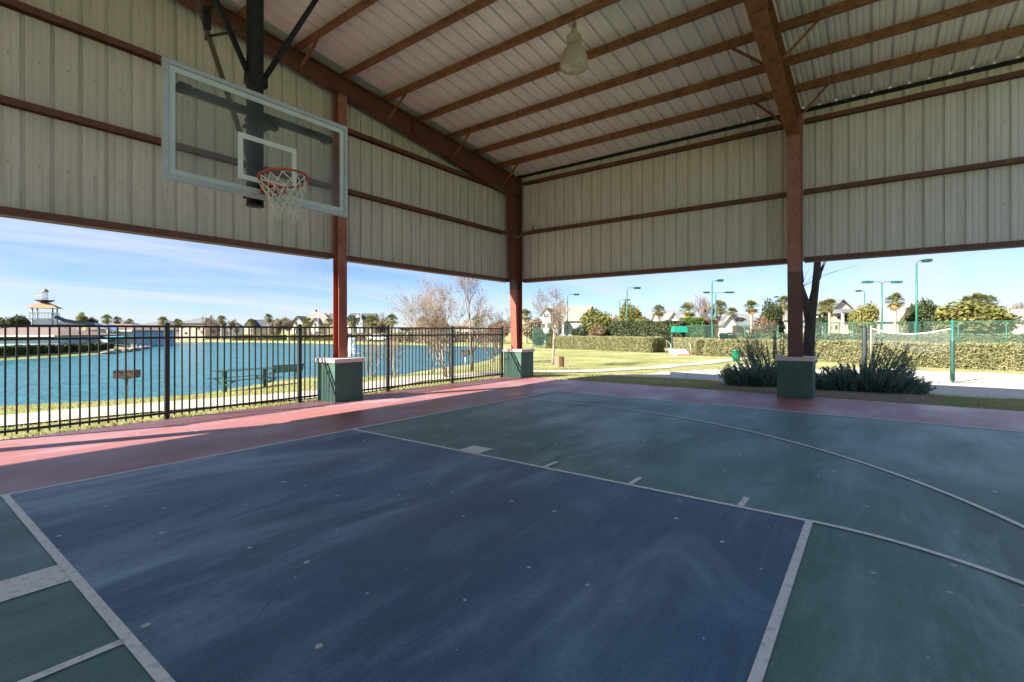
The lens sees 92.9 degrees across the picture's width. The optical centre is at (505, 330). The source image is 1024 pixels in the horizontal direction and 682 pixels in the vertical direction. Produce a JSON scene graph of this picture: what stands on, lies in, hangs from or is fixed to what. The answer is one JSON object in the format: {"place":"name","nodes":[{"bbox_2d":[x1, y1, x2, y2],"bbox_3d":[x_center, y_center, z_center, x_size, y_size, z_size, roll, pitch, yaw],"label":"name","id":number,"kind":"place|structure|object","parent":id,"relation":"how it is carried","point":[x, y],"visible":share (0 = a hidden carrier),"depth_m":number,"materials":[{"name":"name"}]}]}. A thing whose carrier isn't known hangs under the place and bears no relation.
{"place":"outdoors","nodes":[
{"label":"outdoors","id":0,"kind":"place"},
{"bbox_2d":[0,342,503,406],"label":"lake water","id":1,"kind":"structure","parent":0,"point":[22,381],"depth_m":31.06,"materials":[{"name":"liquid"}]},
{"bbox_2d":[348,338,354,353],"bbox_3d":[-16.517,1.619,52.104,2.121,1.762,2.121,0,0,37],"label":"lake fountain","id":2,"kind":"object","parent":1,"relation":"on","point":[349,346],"visible":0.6,"depth_m":51.88,"materials":[{"name":"white liquid"}]},
{"bbox_2d":[0,377,1023,494],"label":"court floor","id":3,"kind":"structure","parent":0,"point":[33,462],"depth_m":7.91,"materials":[{"name":"paint"}]},
{"bbox_2d":[0,391,1023,681],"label":"court paint","id":4,"kind":"object","parent":3,"relation":"on","point":[860,607],"visible":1,"depth_m":3.82,"materials":[{"name":"paint"}]},
{"bbox_2d":[10,430,804,681],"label":"key paint","id":5,"kind":"object","parent":4,"relation":"on","point":[352,556],"visible":1,"depth_m":3.00,"materials":[{"name":"paint"}]},
{"bbox_2d":[0,391,1023,681],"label":"court lines","id":6,"kind":"object","parent":4,"relation":"on","point":[20,585],"visible":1,"depth_m":2.86,"materials":[{"name":"paint"}]},
{"bbox_2d":[0,331,1023,439],"bbox_3d":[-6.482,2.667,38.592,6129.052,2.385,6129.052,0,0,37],"label":"ground","id":7,"kind":"structure","parent":0,"point":[574,357],"depth_m":26.38,"materials":[{"name":"plant"}]},
{"bbox_2d":[0,314,30,328],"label":"leafy tree","id":8,"kind":"object","parent":7,"relation":"on","point":[19,319],"visible":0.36,"depth_m":94.79,"materials":[{"name":"green plant"}]},
{"bbox_2d":[25,288,62,327],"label":"slide tower","id":9,"kind":"structure","parent":7,"relation":"on","point":[44,303],"depth_m":69.41,"materials":[{"name":"white"}]},
{"bbox_2d":[0,342,114,355],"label":"hedge","id":10,"kind":"object","parent":7,"relation":"on","point":[33,349],"visible":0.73,"depth_m":46.49,"materials":[{"name":"green plant"}]},
{"bbox_2d":[0,327,119,345],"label":"pool building","id":11,"kind":"structure","parent":7,"relation":"on","point":[33,332],"depth_m":59.50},
{"bbox_2d":[76,312,88,327],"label":"leafy tree","id":12,"kind":"object","parent":7,"relation":"on","point":[80,317],"visible":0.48,"depth_m":119.50,"materials":[{"name":"green plant"}]},
{"bbox_2d":[55,315,116,332],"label":"water slide","id":13,"kind":"object","parent":7,"relation":"on","point":[64,320],"visible":0.6,"depth_m":70.88,"materials":[{"name":"white paint"}]},
{"bbox_2d":[99,314,112,323],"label":"palm tree","id":14,"kind":"object","parent":7,"relation":"on","point":[108,317],"visible":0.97,"depth_m":117.85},
{"bbox_2d":[73,324,179,345],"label":"pool building","id":15,"kind":"structure","parent":7,"relation":"on","point":[138,332],"depth_m":75.51,"materials":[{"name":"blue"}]},
{"bbox_2d":[113,369,140,398],"bbox_3d":[-12.591,1.894,16.143,0.620,1.191,0.568,0,0,-20],"label":"park grill","id":16,"kind":"object","parent":7,"relation":"on","point":[121,374],"visible":0.77,"depth_m":16.07,"materials":[{"name":"metal"}]},
{"bbox_2d":[139,320,176,335],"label":"house","id":17,"kind":"structure","parent":7,"relation":"on","point":[157,322],"depth_m":129.72,"materials":[{"name":"white"}]},
{"bbox_2d":[179,317,226,338],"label":"house","id":18,"kind":"structure","parent":7,"relation":"on","point":[195,322],"depth_m":124.00,"materials":[{"name":"beige brick"}]},
{"bbox_2d":[197,315,213,339],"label":"bare tree","id":19,"kind":"object","parent":7,"relation":"on","point":[209,320],"visible":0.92,"depth_m":116.20,"materials":[{"name":"brown plant"}]},
{"bbox_2d":[219,322,242,338],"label":"house","id":20,"kind":"structure","parent":7,"relation":"on","point":[240,329],"depth_m":131.60,"materials":[{"name":"white"}]},
{"bbox_2d":[205,367,282,391],"bbox_3d":[-9.521,1.856,17.800,1.616,0.905,2.100,0,0,37],"label":"picnic table","id":21,"kind":"object","parent":7,"relation":"on","point":[257,377],"visible":0.61,"depth_m":17.62,"materials":[{"name":"green metal"}]},
{"bbox_2d":[0,322,502,435],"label":"iron fence","id":22,"kind":"object","parent":7,"relation":"on","point":[166,326],"visible":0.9,"depth_m":8.94,"materials":[{"name":"metal"}]},
{"bbox_2d":[232,334,286,340],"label":"hedge","id":23,"kind":"object","parent":7,"relation":"on","point":[258,339],"visible":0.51,"depth_m":110.29,"materials":[{"name":"green plant"}]},
{"bbox_2d":[244,320,274,334],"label":"house","id":24,"kind":"structure","parent":7,"relation":"on","point":[260,323],"depth_m":125.35,"materials":[{"name":"beige paint"}]},
{"bbox_2d":[269,317,282,334],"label":"leafy tree","id":25,"kind":"object","parent":7,"relation":"on","point":[275,322],"visible":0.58,"depth_m":115.57,"materials":[{"name":"green plant"}]},
{"bbox_2d":[268,364,303,382],"bbox_3d":[-10.378,2.004,22.957,0.554,0.840,1.530,0,0,37],"label":"park bench","id":26,"kind":"object","parent":7,"relation":"on","point":[285,368],"visible":0.48,"depth_m":22.70,"materials":[{"name":"green metal"}]},
{"bbox_2d":[278,317,293,333],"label":"leafy tree","id":27,"kind":"object","parent":7,"relation":"on","point":[284,321],"visible":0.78,"depth_m":113.25,"materials":[{"name":"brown plant"}]},
{"bbox_2d":[290,334,332,340],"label":"hedge","id":28,"kind":"object","parent":7,"relation":"on","point":[312,338],"visible":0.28,"depth_m":107.24,"materials":[{"name":"green plant"}]},
{"bbox_2d":[292,313,332,334],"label":"house","id":29,"kind":"structure","parent":7,"relation":"on","point":[318,319],"depth_m":117.93,"materials":[{"name":"beige paint"}]},
{"bbox_2d":[347,313,377,332],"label":"house","id":30,"kind":"structure","parent":7,"relation":"on","point":[359,322],"depth_m":115.46,"materials":[{"name":"white"}]},
{"bbox_2d":[364,314,378,332],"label":"palm tree","id":31,"kind":"object","parent":7,"relation":"on","point":[371,318],"visible":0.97,"depth_m":103.51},
{"bbox_2d":[348,333,397,340],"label":"hedge","id":32,"kind":"object","parent":7,"relation":"on","point":[362,338],"visible":0.29,"depth_m":101.31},
{"bbox_2d":[361,329,393,378],"bbox_3d":[-4.304,0.810,16.296,1.363,1.829,0.855,0,0,-21],"label":"crape myrtle","id":33,"kind":"object","parent":7,"relation":"on","point":[373,356],"visible":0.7,"depth_m":16.29,"materials":[{"name":"beige plant"}]},
{"bbox_2d":[0,358,760,425],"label":"walkway","id":34,"kind":"structure","parent":7,"relation":"on","point":[22,418],"depth_m":9.93,"materials":[{"name":"concrete"}]},
{"bbox_2d":[373,317,390,332],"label":"leafy tree","id":35,"kind":"object","parent":7,"relation":"on","point":[382,323],"visible":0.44,"depth_m":106.72,"materials":[{"name":"brown plant"}]},
{"bbox_2d":[384,313,397,332],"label":"palm tree","id":36,"kind":"object","parent":7,"relation":"on","point":[392,317],"visible":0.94,"depth_m":101.71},
{"bbox_2d":[390,322,406,375],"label":"crape myrtle","id":37,"kind":"object","parent":7,"relation":"on","point":[396,350],"visible":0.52,"depth_m":17.08,"materials":[{"name":"beige plant"}]},
{"bbox_2d":[386,273,478,376],"bbox_3d":[-2.434,-0.255,15.233,2.887,3.633,2.511,0,0,37],"label":"crape myrtle","id":38,"kind":"object","parent":7,"relation":"on","point":[434,322],"visible":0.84,"depth_m":14.99,"materials":[{"name":"beige plant"}]},
{"bbox_2d":[421,317,450,373],"bbox_3d":[-2.475,0.457,17.488,1.308,2.378,0.866,0,0,37],"label":"crape myrtle","id":39,"kind":"object","parent":7,"relation":"on","point":[433,352],"visible":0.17,"depth_m":17.54,"materials":[{"name":"beige plant"}]},
{"bbox_2d":[399,331,498,342],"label":"hedge","id":40,"kind":"object","parent":7,"relation":"on","point":[400,338],"visible":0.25,"depth_m":91.37,"materials":[{"name":"plant"}]},
{"bbox_2d":[452,320,485,331],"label":"house","id":41,"kind":"structure","parent":7,"relation":"on","point":[462,324],"depth_m":100.00,"materials":[{"name":"beige paint"}]},
{"bbox_2d":[452,276,496,370],"bbox_3d":[-1.295,-0.828,19.750,2.094,5.065,2.031,0,0,13],"label":"bare tree","id":42,"kind":"object","parent":7,"relation":"on","point":[481,316],"visible":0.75,"depth_m":19.60,"materials":[{"name":"brown plant"}]},
{"bbox_2d":[467,299,510,362],"bbox_3d":[-0.749,0.039,33.151,3.737,4.405,3.331,0,0,-5],"label":"bare tree","id":43,"kind":"object","parent":7,"relation":"on","point":[502,322],"visible":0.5,"depth_m":33.03,"materials":[{"name":"brown plant"}]},
{"bbox_2d":[0,0,1023,401],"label":"pavilion","id":44,"kind":"structure","parent":7,"relation":"on","point":[664,136],"depth_m":9.80,"materials":[{"name":"brown metal"}]},
{"bbox_2d":[161,0,347,230],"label":"basketball hoop","id":45,"kind":"object","parent":44,"relation":"hanging from","point":[257,190],"visible":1,"depth_m":5.10,"materials":[{"name":"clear glass"}]},
{"bbox_2d":[560,20,587,74],"bbox_3d":[1.162,-4.843,8.277,0.486,0.837,0.486,0,0,37],"label":"pendant lamp","id":46,"kind":"object","parent":44,"relation":"hanging from","point":[574,60],"visible":1,"depth_m":8.16,"materials":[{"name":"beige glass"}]},
{"bbox_2d":[522,309,532,343],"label":"palm tree","id":47,"kind":"object","parent":7,"relation":"on","point":[526,313],"visible":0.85,"depth_m":83.78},
{"bbox_2d":[522,316,542,338],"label":"leafy tree","id":48,"kind":"object","parent":7,"relation":"on","point":[528,327],"visible":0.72,"depth_m":80.91,"materials":[{"name":"grey plant"}]},
{"bbox_2d":[530,327,546,347],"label":"bush","id":49,"kind":"object","parent":7,"relation":"on","point":[535,337],"visible":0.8,"depth_m":63.33,"materials":[{"name":"green plant"}]},
{"bbox_2d":[530,282,571,364],"bbox_3d":[2.828,-0.454,29.521,2.400,5.170,3.302,0,0,22],"label":"bare tree","id":50,"kind":"object","parent":7,"relation":"on","point":[557,310],"visible":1,"depth_m":29.23,"materials":[{"name":"brown plant"}]},
{"bbox_2d":[533,328,569,347],"bbox_3d":[6.142,1.010,63.533,2.476,2.800,7.129,0,0,37],"label":"tennis fence","id":51,"kind":"object","parent":7,"relation":"on","point":[547,333],"visible":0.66,"depth_m":61.27,"materials":[{"name":"metal"}]},
{"bbox_2d":[540,306,593,341],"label":"house","id":52,"kind":"structure","parent":7,"relation":"on","point":[575,313],"depth_m":95.91,"materials":[{"name":"grey"}]},
{"bbox_2d":[570,325,588,335],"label":"bush","id":53,"kind":"object","parent":7,"relation":"on","point":[577,331],"visible":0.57,"depth_m":71.50,"materials":[{"name":"green plant"}]},
{"bbox_2d":[579,307,613,331],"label":"leafy tree","id":54,"kind":"object","parent":7,"relation":"on","point":[591,318],"visible":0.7,"depth_m":82.48,"materials":[{"name":"green plant"}]},
{"bbox_2d":[588,322,607,335],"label":"bush","id":55,"kind":"object","parent":7,"relation":"on","point":[598,329],"visible":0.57,"depth_m":69.01,"materials":[{"name":"brown plant"}]},
{"bbox_2d":[546,335,666,352],"bbox_3d":[10.842,1.405,55.704,2.826,1.810,16.003,0,0,-37],"label":"hedge","id":56,"kind":"object","parent":7,"relation":"on","point":[651,344],"visible":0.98,"depth_m":53.20,"materials":[{"name":"green plant"}]},
{"bbox_2d":[617,301,641,321],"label":"leafy tree","id":57,"kind":"object","parent":7,"relation":"on","point":[634,313],"visible":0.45,"depth_m":81.08,"materials":[{"name":"green plant"}]},
{"bbox_2d":[626,287,640,320],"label":"court light","id":58,"kind":"object","parent":7,"relation":"on","point":[627,301],"visible":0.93,"depth_m":69.95,"materials":[{"name":"teal paint"}]},
{"bbox_2d":[612,320,686,347],"bbox_3d":[19.071,0.454,65.109,9.945,3.774,2.463,0,0,37],"label":"hedge","id":59,"kind":"object","parent":7,"relation":"on","point":[645,328],"visible":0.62,"depth_m":64.17,"materials":[{"name":"green plant"}]},
{"bbox_2d":[651,304,665,320],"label":"palm tree","id":60,"kind":"object","parent":7,"relation":"on","point":[658,314],"visible":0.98,"depth_m":91.73,"materials":[{"name":"plant"}]},
{"bbox_2d":[651,311,680,320],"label":"house","id":61,"kind":"structure","parent":7,"relation":"on","point":[672,315],"depth_m":109.45,"materials":[{"name":"white"}]},
{"bbox_2d":[667,340,690,355],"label":"metal steps","id":62,"kind":"structure","parent":7,"relation":"on","point":[680,352],"depth_m":43.85,"materials":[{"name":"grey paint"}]},
{"bbox_2d":[671,326,688,341],"bbox_3d":[18.807,0.965,51.900,2.050,2.891,1.200,0,0,0],"label":"canopy","id":63,"kind":"object","parent":7,"relation":"on","point":[683,329],"visible":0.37,"depth_m":51.38,"materials":[{"name":"green fabric"}]},
{"bbox_2d":[677,302,696,317],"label":"palm tree","id":64,"kind":"object","parent":7,"relation":"on","point":[687,310],"visible":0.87,"depth_m":87.65,"materials":[{"name":"plant"}]},
{"bbox_2d":[679,317,704,337],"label":"hedge","id":65,"kind":"object","parent":7,"relation":"on","point":[694,321],"visible":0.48,"depth_m":65.23,"materials":[{"name":"plant"}]},
{"bbox_2d":[687,293,710,318],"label":"bare tree","id":66,"kind":"object","parent":7,"relation":"on","point":[706,310],"visible":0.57,"depth_m":83.45,"materials":[{"name":"grey plant"}]},
{"bbox_2d":[693,297,721,318],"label":"bare tree","id":67,"kind":"object","parent":7,"relation":"on","point":[719,303],"visible":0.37,"depth_m":85.21,"materials":[{"name":"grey plant"}]},
{"bbox_2d":[703,318,718,338],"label":"hedge","id":68,"kind":"object","parent":7,"relation":"on","point":[707,322],"visible":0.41,"depth_m":66.21,"materials":[{"name":"green plant"}]},
{"bbox_2d":[711,279,723,336],"bbox_3d":[26.041,-1.909,60.000,1.409,8.839,0.640,0,0,0],"label":"court light","id":69,"kind":"object","parent":7,"relation":"on","point":[720,280],"visible":0.95,"depth_m":59.93,"materials":[{"name":"teal paint"}]},
{"bbox_2d":[713,300,727,315],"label":"palm tree","id":70,"kind":"object","parent":7,"relation":"on","point":[721,310],"visible":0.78,"depth_m":91.37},
{"bbox_2d":[420,364,1023,410],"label":"grass","id":71,"kind":"structure","parent":7,"relation":"on","point":[654,370],"depth_m":14.09,"materials":[{"name":"plant"}]},
{"bbox_2d":[554,356,563,366],"bbox_3d":[2.783,1.626,25.400,0.523,0.628,0.523,0,0,37],"label":"wooden planter","id":72,"kind":"object","parent":71,"relation":"on","point":[558,361],"visible":0.81,"depth_m":25.19,"materials":[{"name":"wood"}]},
{"bbox_2d":[683,325,777,338],"bbox_3d":[26.369,0.860,58.120,10.689,3.100,2.214,0,0,34],"label":"tennis fence","id":73,"kind":"object","parent":7,"relation":"on","point":[744,331],"visible":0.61,"depth_m":57.59,"materials":[{"name":"metal"}]},
{"bbox_2d":[724,307,738,318],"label":"palm tree","id":74,"kind":"object","parent":7,"relation":"on","point":[733,311],"visible":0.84,"depth_m":85.63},
{"bbox_2d":[710,313,786,336],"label":"house","id":75,"kind":"structure","parent":7,"relation":"on","point":[729,320],"depth_m":83.96,"materials":[{"name":"beige paint"}]},
{"bbox_2d":[744,300,759,332],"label":"palm tree","id":76,"kind":"object","parent":7,"relation":"on","point":[751,310],"visible":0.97,"depth_m":77.82,"materials":[{"name":"plant"}]},
{"bbox_2d":[727,329,786,372],"bbox_3d":[7.878,0.810,15.283,1.661,1.774,1.517,0,0,37],"label":"evergreen shrub","id":77,"kind":"object","parent":7,"relation":"on","point":[752,357],"visible":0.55,"depth_m":15.08,"materials":[{"name":"plant"}]},
{"bbox_2d":[750,316,778,333],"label":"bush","id":78,"kind":"object","parent":7,"relation":"on","point":[765,322],"visible":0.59,"depth_m":69.11,"materials":[{"name":"brown plant"}]},
{"bbox_2d":[759,298,785,332],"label":"leafy tree","id":79,"kind":"object","parent":7,"relation":"on","point":[771,312],"visible":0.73,"depth_m":73.17,"materials":[{"name":"green plant"}]},
{"bbox_2d":[774,295,787,320],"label":"palm tree","id":80,"kind":"object","parent":7,"relation":"on","point":[782,300],"visible":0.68,"depth_m":79.80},
{"bbox_2d":[784,310,804,332],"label":"house","id":81,"kind":"structure","parent":7,"relation":"on","point":[786,318],"depth_m":92.66,"materials":[{"name":"beige paint"}]},
{"bbox_2d":[611,365,1023,398],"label":"sand court","id":82,"kind":"object","parent":7,"relation":"on","point":[985,385],"visible":0.22,"depth_m":18.99,"materials":[{"name":"sand"}]},
{"bbox_2d":[670,372,724,380],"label":"concrete curb","id":83,"kind":"structure","parent":82,"relation":"on","point":[695,375],"depth_m":16.54,"materials":[{"name":"white paint"}]},
{"bbox_2d":[738,322,902,334],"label":"tennis fence","id":84,"kind":"object","parent":7,"relation":"on","point":[836,327],"visible":0.13,"depth_m":78.47,"materials":[{"name":"teal paint"}]},
{"bbox_2d":[817,300,825,332],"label":"palm tree","id":85,"kind":"object","parent":7,"relation":"on","point":[821,311],"visible":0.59,"depth_m":78.84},
{"bbox_2d":[815,312,831,332],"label":"leafy tree","id":86,"kind":"object","parent":7,"relation":"on","point":[819,319],"visible":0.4,"depth_m":78.90,"materials":[{"name":"green plant"}]},
{"bbox_2d":[708,383,949,404],"bbox_3d":[7.914,1.593,12.334,6.750,0.274,5.500,0,0,37],"label":"mulch bed","id":87,"kind":"object","parent":7,"relation":"on","point":[902,397],"visible":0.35,"depth_m":11.12,"materials":[{"name":"brown soil mulch"}]},
{"bbox_2d":[717,361,776,386],"bbox_3d":[6.734,1.179,13.238,1.979,0.785,1.292,0,0,-4],"label":"evergreen shrub","id":88,"kind":"object","parent":87,"relation":"on","point":[755,376],"visible":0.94,"depth_m":12.99,"materials":[{"name":"plant"}]},
{"bbox_2d":[816,337,935,393],"bbox_3d":[9.192,0.881,12.439,2.849,1.460,2.249,0,0,37],"label":"evergreen shrub","id":89,"kind":"object","parent":87,"relation":"on","point":[899,379],"visible":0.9,"depth_m":12.04,"materials":[{"name":"plant"}]},
{"bbox_2d":[820,297,839,334],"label":"palm tree","id":90,"kind":"object","parent":7,"relation":"on","point":[828,301],"visible":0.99,"depth_m":75.83,"materials":[{"name":"plant"}]},
{"bbox_2d":[803,262,857,355],"bbox_3d":[9.307,-2.414,14.257,3.163,8.982,3.516,0,0,37],"label":"shade tree","id":91,"kind":"object","parent":7,"relation":"on","point":[810,308],"visible":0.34,"depth_m":14.51,"materials":[{"name":"brown plant"}]},
{"bbox_2d":[816,299,853,332],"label":"house","id":92,"kind":"structure","parent":7,"relation":"on","point":[841,312],"depth_m":91.79,"materials":[{"name":"beige paint"}]},
{"bbox_2d":[673,337,1023,370],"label":"hedge","id":93,"kind":"object","parent":7,"relation":"on","point":[1007,356],"visible":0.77,"depth_m":30.41,"materials":[{"name":"green plant"}]},
{"bbox_2d":[845,301,879,332],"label":"leafy tree","id":94,"kind":"object","parent":7,"relation":"on","point":[868,313],"visible":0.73,"depth_m":74.77,"materials":[{"name":"green plant"}]},
{"bbox_2d":[862,327,866,366],"bbox_3d":[16.965,1.155,23.000,0.216,2.710,0.222,0,0,37],"label":"net post","id":95,"kind":"object","parent":7,"relation":"on","point":[864,339],"visible":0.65,"depth_m":22.91,"materials":[{"name":"grey metal"}]},
{"bbox_2d":[870,325,871,362],"bbox_3d":[22.529,1.083,30.000,0.080,2.853,0.080,0,0,37],"label":"net post","id":96,"kind":"object","parent":7,"relation":"on","point":[870,341],"visible":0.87,"depth_m":29.99,"materials":[{"name":"grey"}]},
{"bbox_2d":[871,328,950,352],"bbox_3d":[20.725,0.444,25.300,0.013,1.244,10.081,0,0,21],"label":"volleyball net","id":97,"kind":"object","parent":96,"relation":"attached to","point":[895,339],"visible":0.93,"depth_m":23.48,"materials":[{"name":"white fabric"}]},
{"bbox_2d":[719,332,1023,346],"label":"hedge","id":98,"kind":"object","parent":7,"relation":"on","point":[778,335],"visible":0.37,"depth_m":59.03,"materials":[{"name":"plant"}]},
{"bbox_2d":[844,303,911,333],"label":"house","id":99,"kind":"structure","parent":7,"relation":"on","point":[888,315],"depth_m":84.90,"materials":[{"name":"beige brick"}]},
{"bbox_2d":[861,281,902,332],"bbox_3d":[47.961,-1.918,62.000,4.800,8.855,0.640,0,0,0],"label":"court light","id":100,"kind":"object","parent":7,"relation":"on","point":[882,295],"visible":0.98,"depth_m":61.92,"materials":[{"name":"teal paint"}]},
{"bbox_2d":[884,292,907,333],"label":"palm tree","id":101,"kind":"object","parent":7,"relation":"on","point":[894,305],"visible":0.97,"depth_m":71.83,"materials":[{"name":"plant"}]},
{"bbox_2d":[803,320,1023,342],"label":"tennis fence","id":102,"kind":"object","parent":7,"relation":"on","point":[958,329],"visible":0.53,"depth_m":46.33,"materials":[{"name":"metal"}]},
{"bbox_2d":[903,297,940,332],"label":"leafy tree","id":103,"kind":"object","parent":7,"relation":"on","point":[926,310],"visible":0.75,"depth_m":73.27,"materials":[{"name":"green plant"}]},
{"bbox_2d":[915,259,932,340],"bbox_3d":[39.417,-2.128,46.000,1.359,9.277,0.640,0,0,0],"label":"court light","id":104,"kind":"object","parent":7,"relation":"on","point":[916,295],"visible":0.94,"depth_m":45.93,"materials":[{"name":"teal paint"}]},
{"bbox_2d":[950,319,954,381],"bbox_3d":[18.921,0.997,20.600,0.158,2.954,0.162,0,0,37],"label":"net post","id":105,"kind":"object","parent":7,"relation":"on","point":[952,360],"visible":0.96,"depth_m":20.55,"materials":[{"name":"metal"}]},
{"bbox_2d":[932,298,1023,335],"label":"leafy tree","id":106,"kind":"object","parent":7,"relation":"on","point":[961,310],"visible":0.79,"depth_m":66.41,"materials":[{"name":"green plant"}]},
{"bbox_2d":[968,292,990,304],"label":"palm tree","id":107,"kind":"object","parent":7,"relation":"on","point":[978,296],"visible":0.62,"depth_m":73.71,"materials":[{"name":"plant"}]},
{"bbox_2d":[936,307,1023,335],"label":"house","id":108,"kind":"structure","parent":7,"relation":"on","point":[1019,312],"depth_m":73.51,"materials":[{"name":"white brick"}]},
{"bbox_2d":[0,217,1023,330],"label":"sky","id":109,"kind":"structure","parent":0,"point":[96,273],"materials":[{"name":"blue"}]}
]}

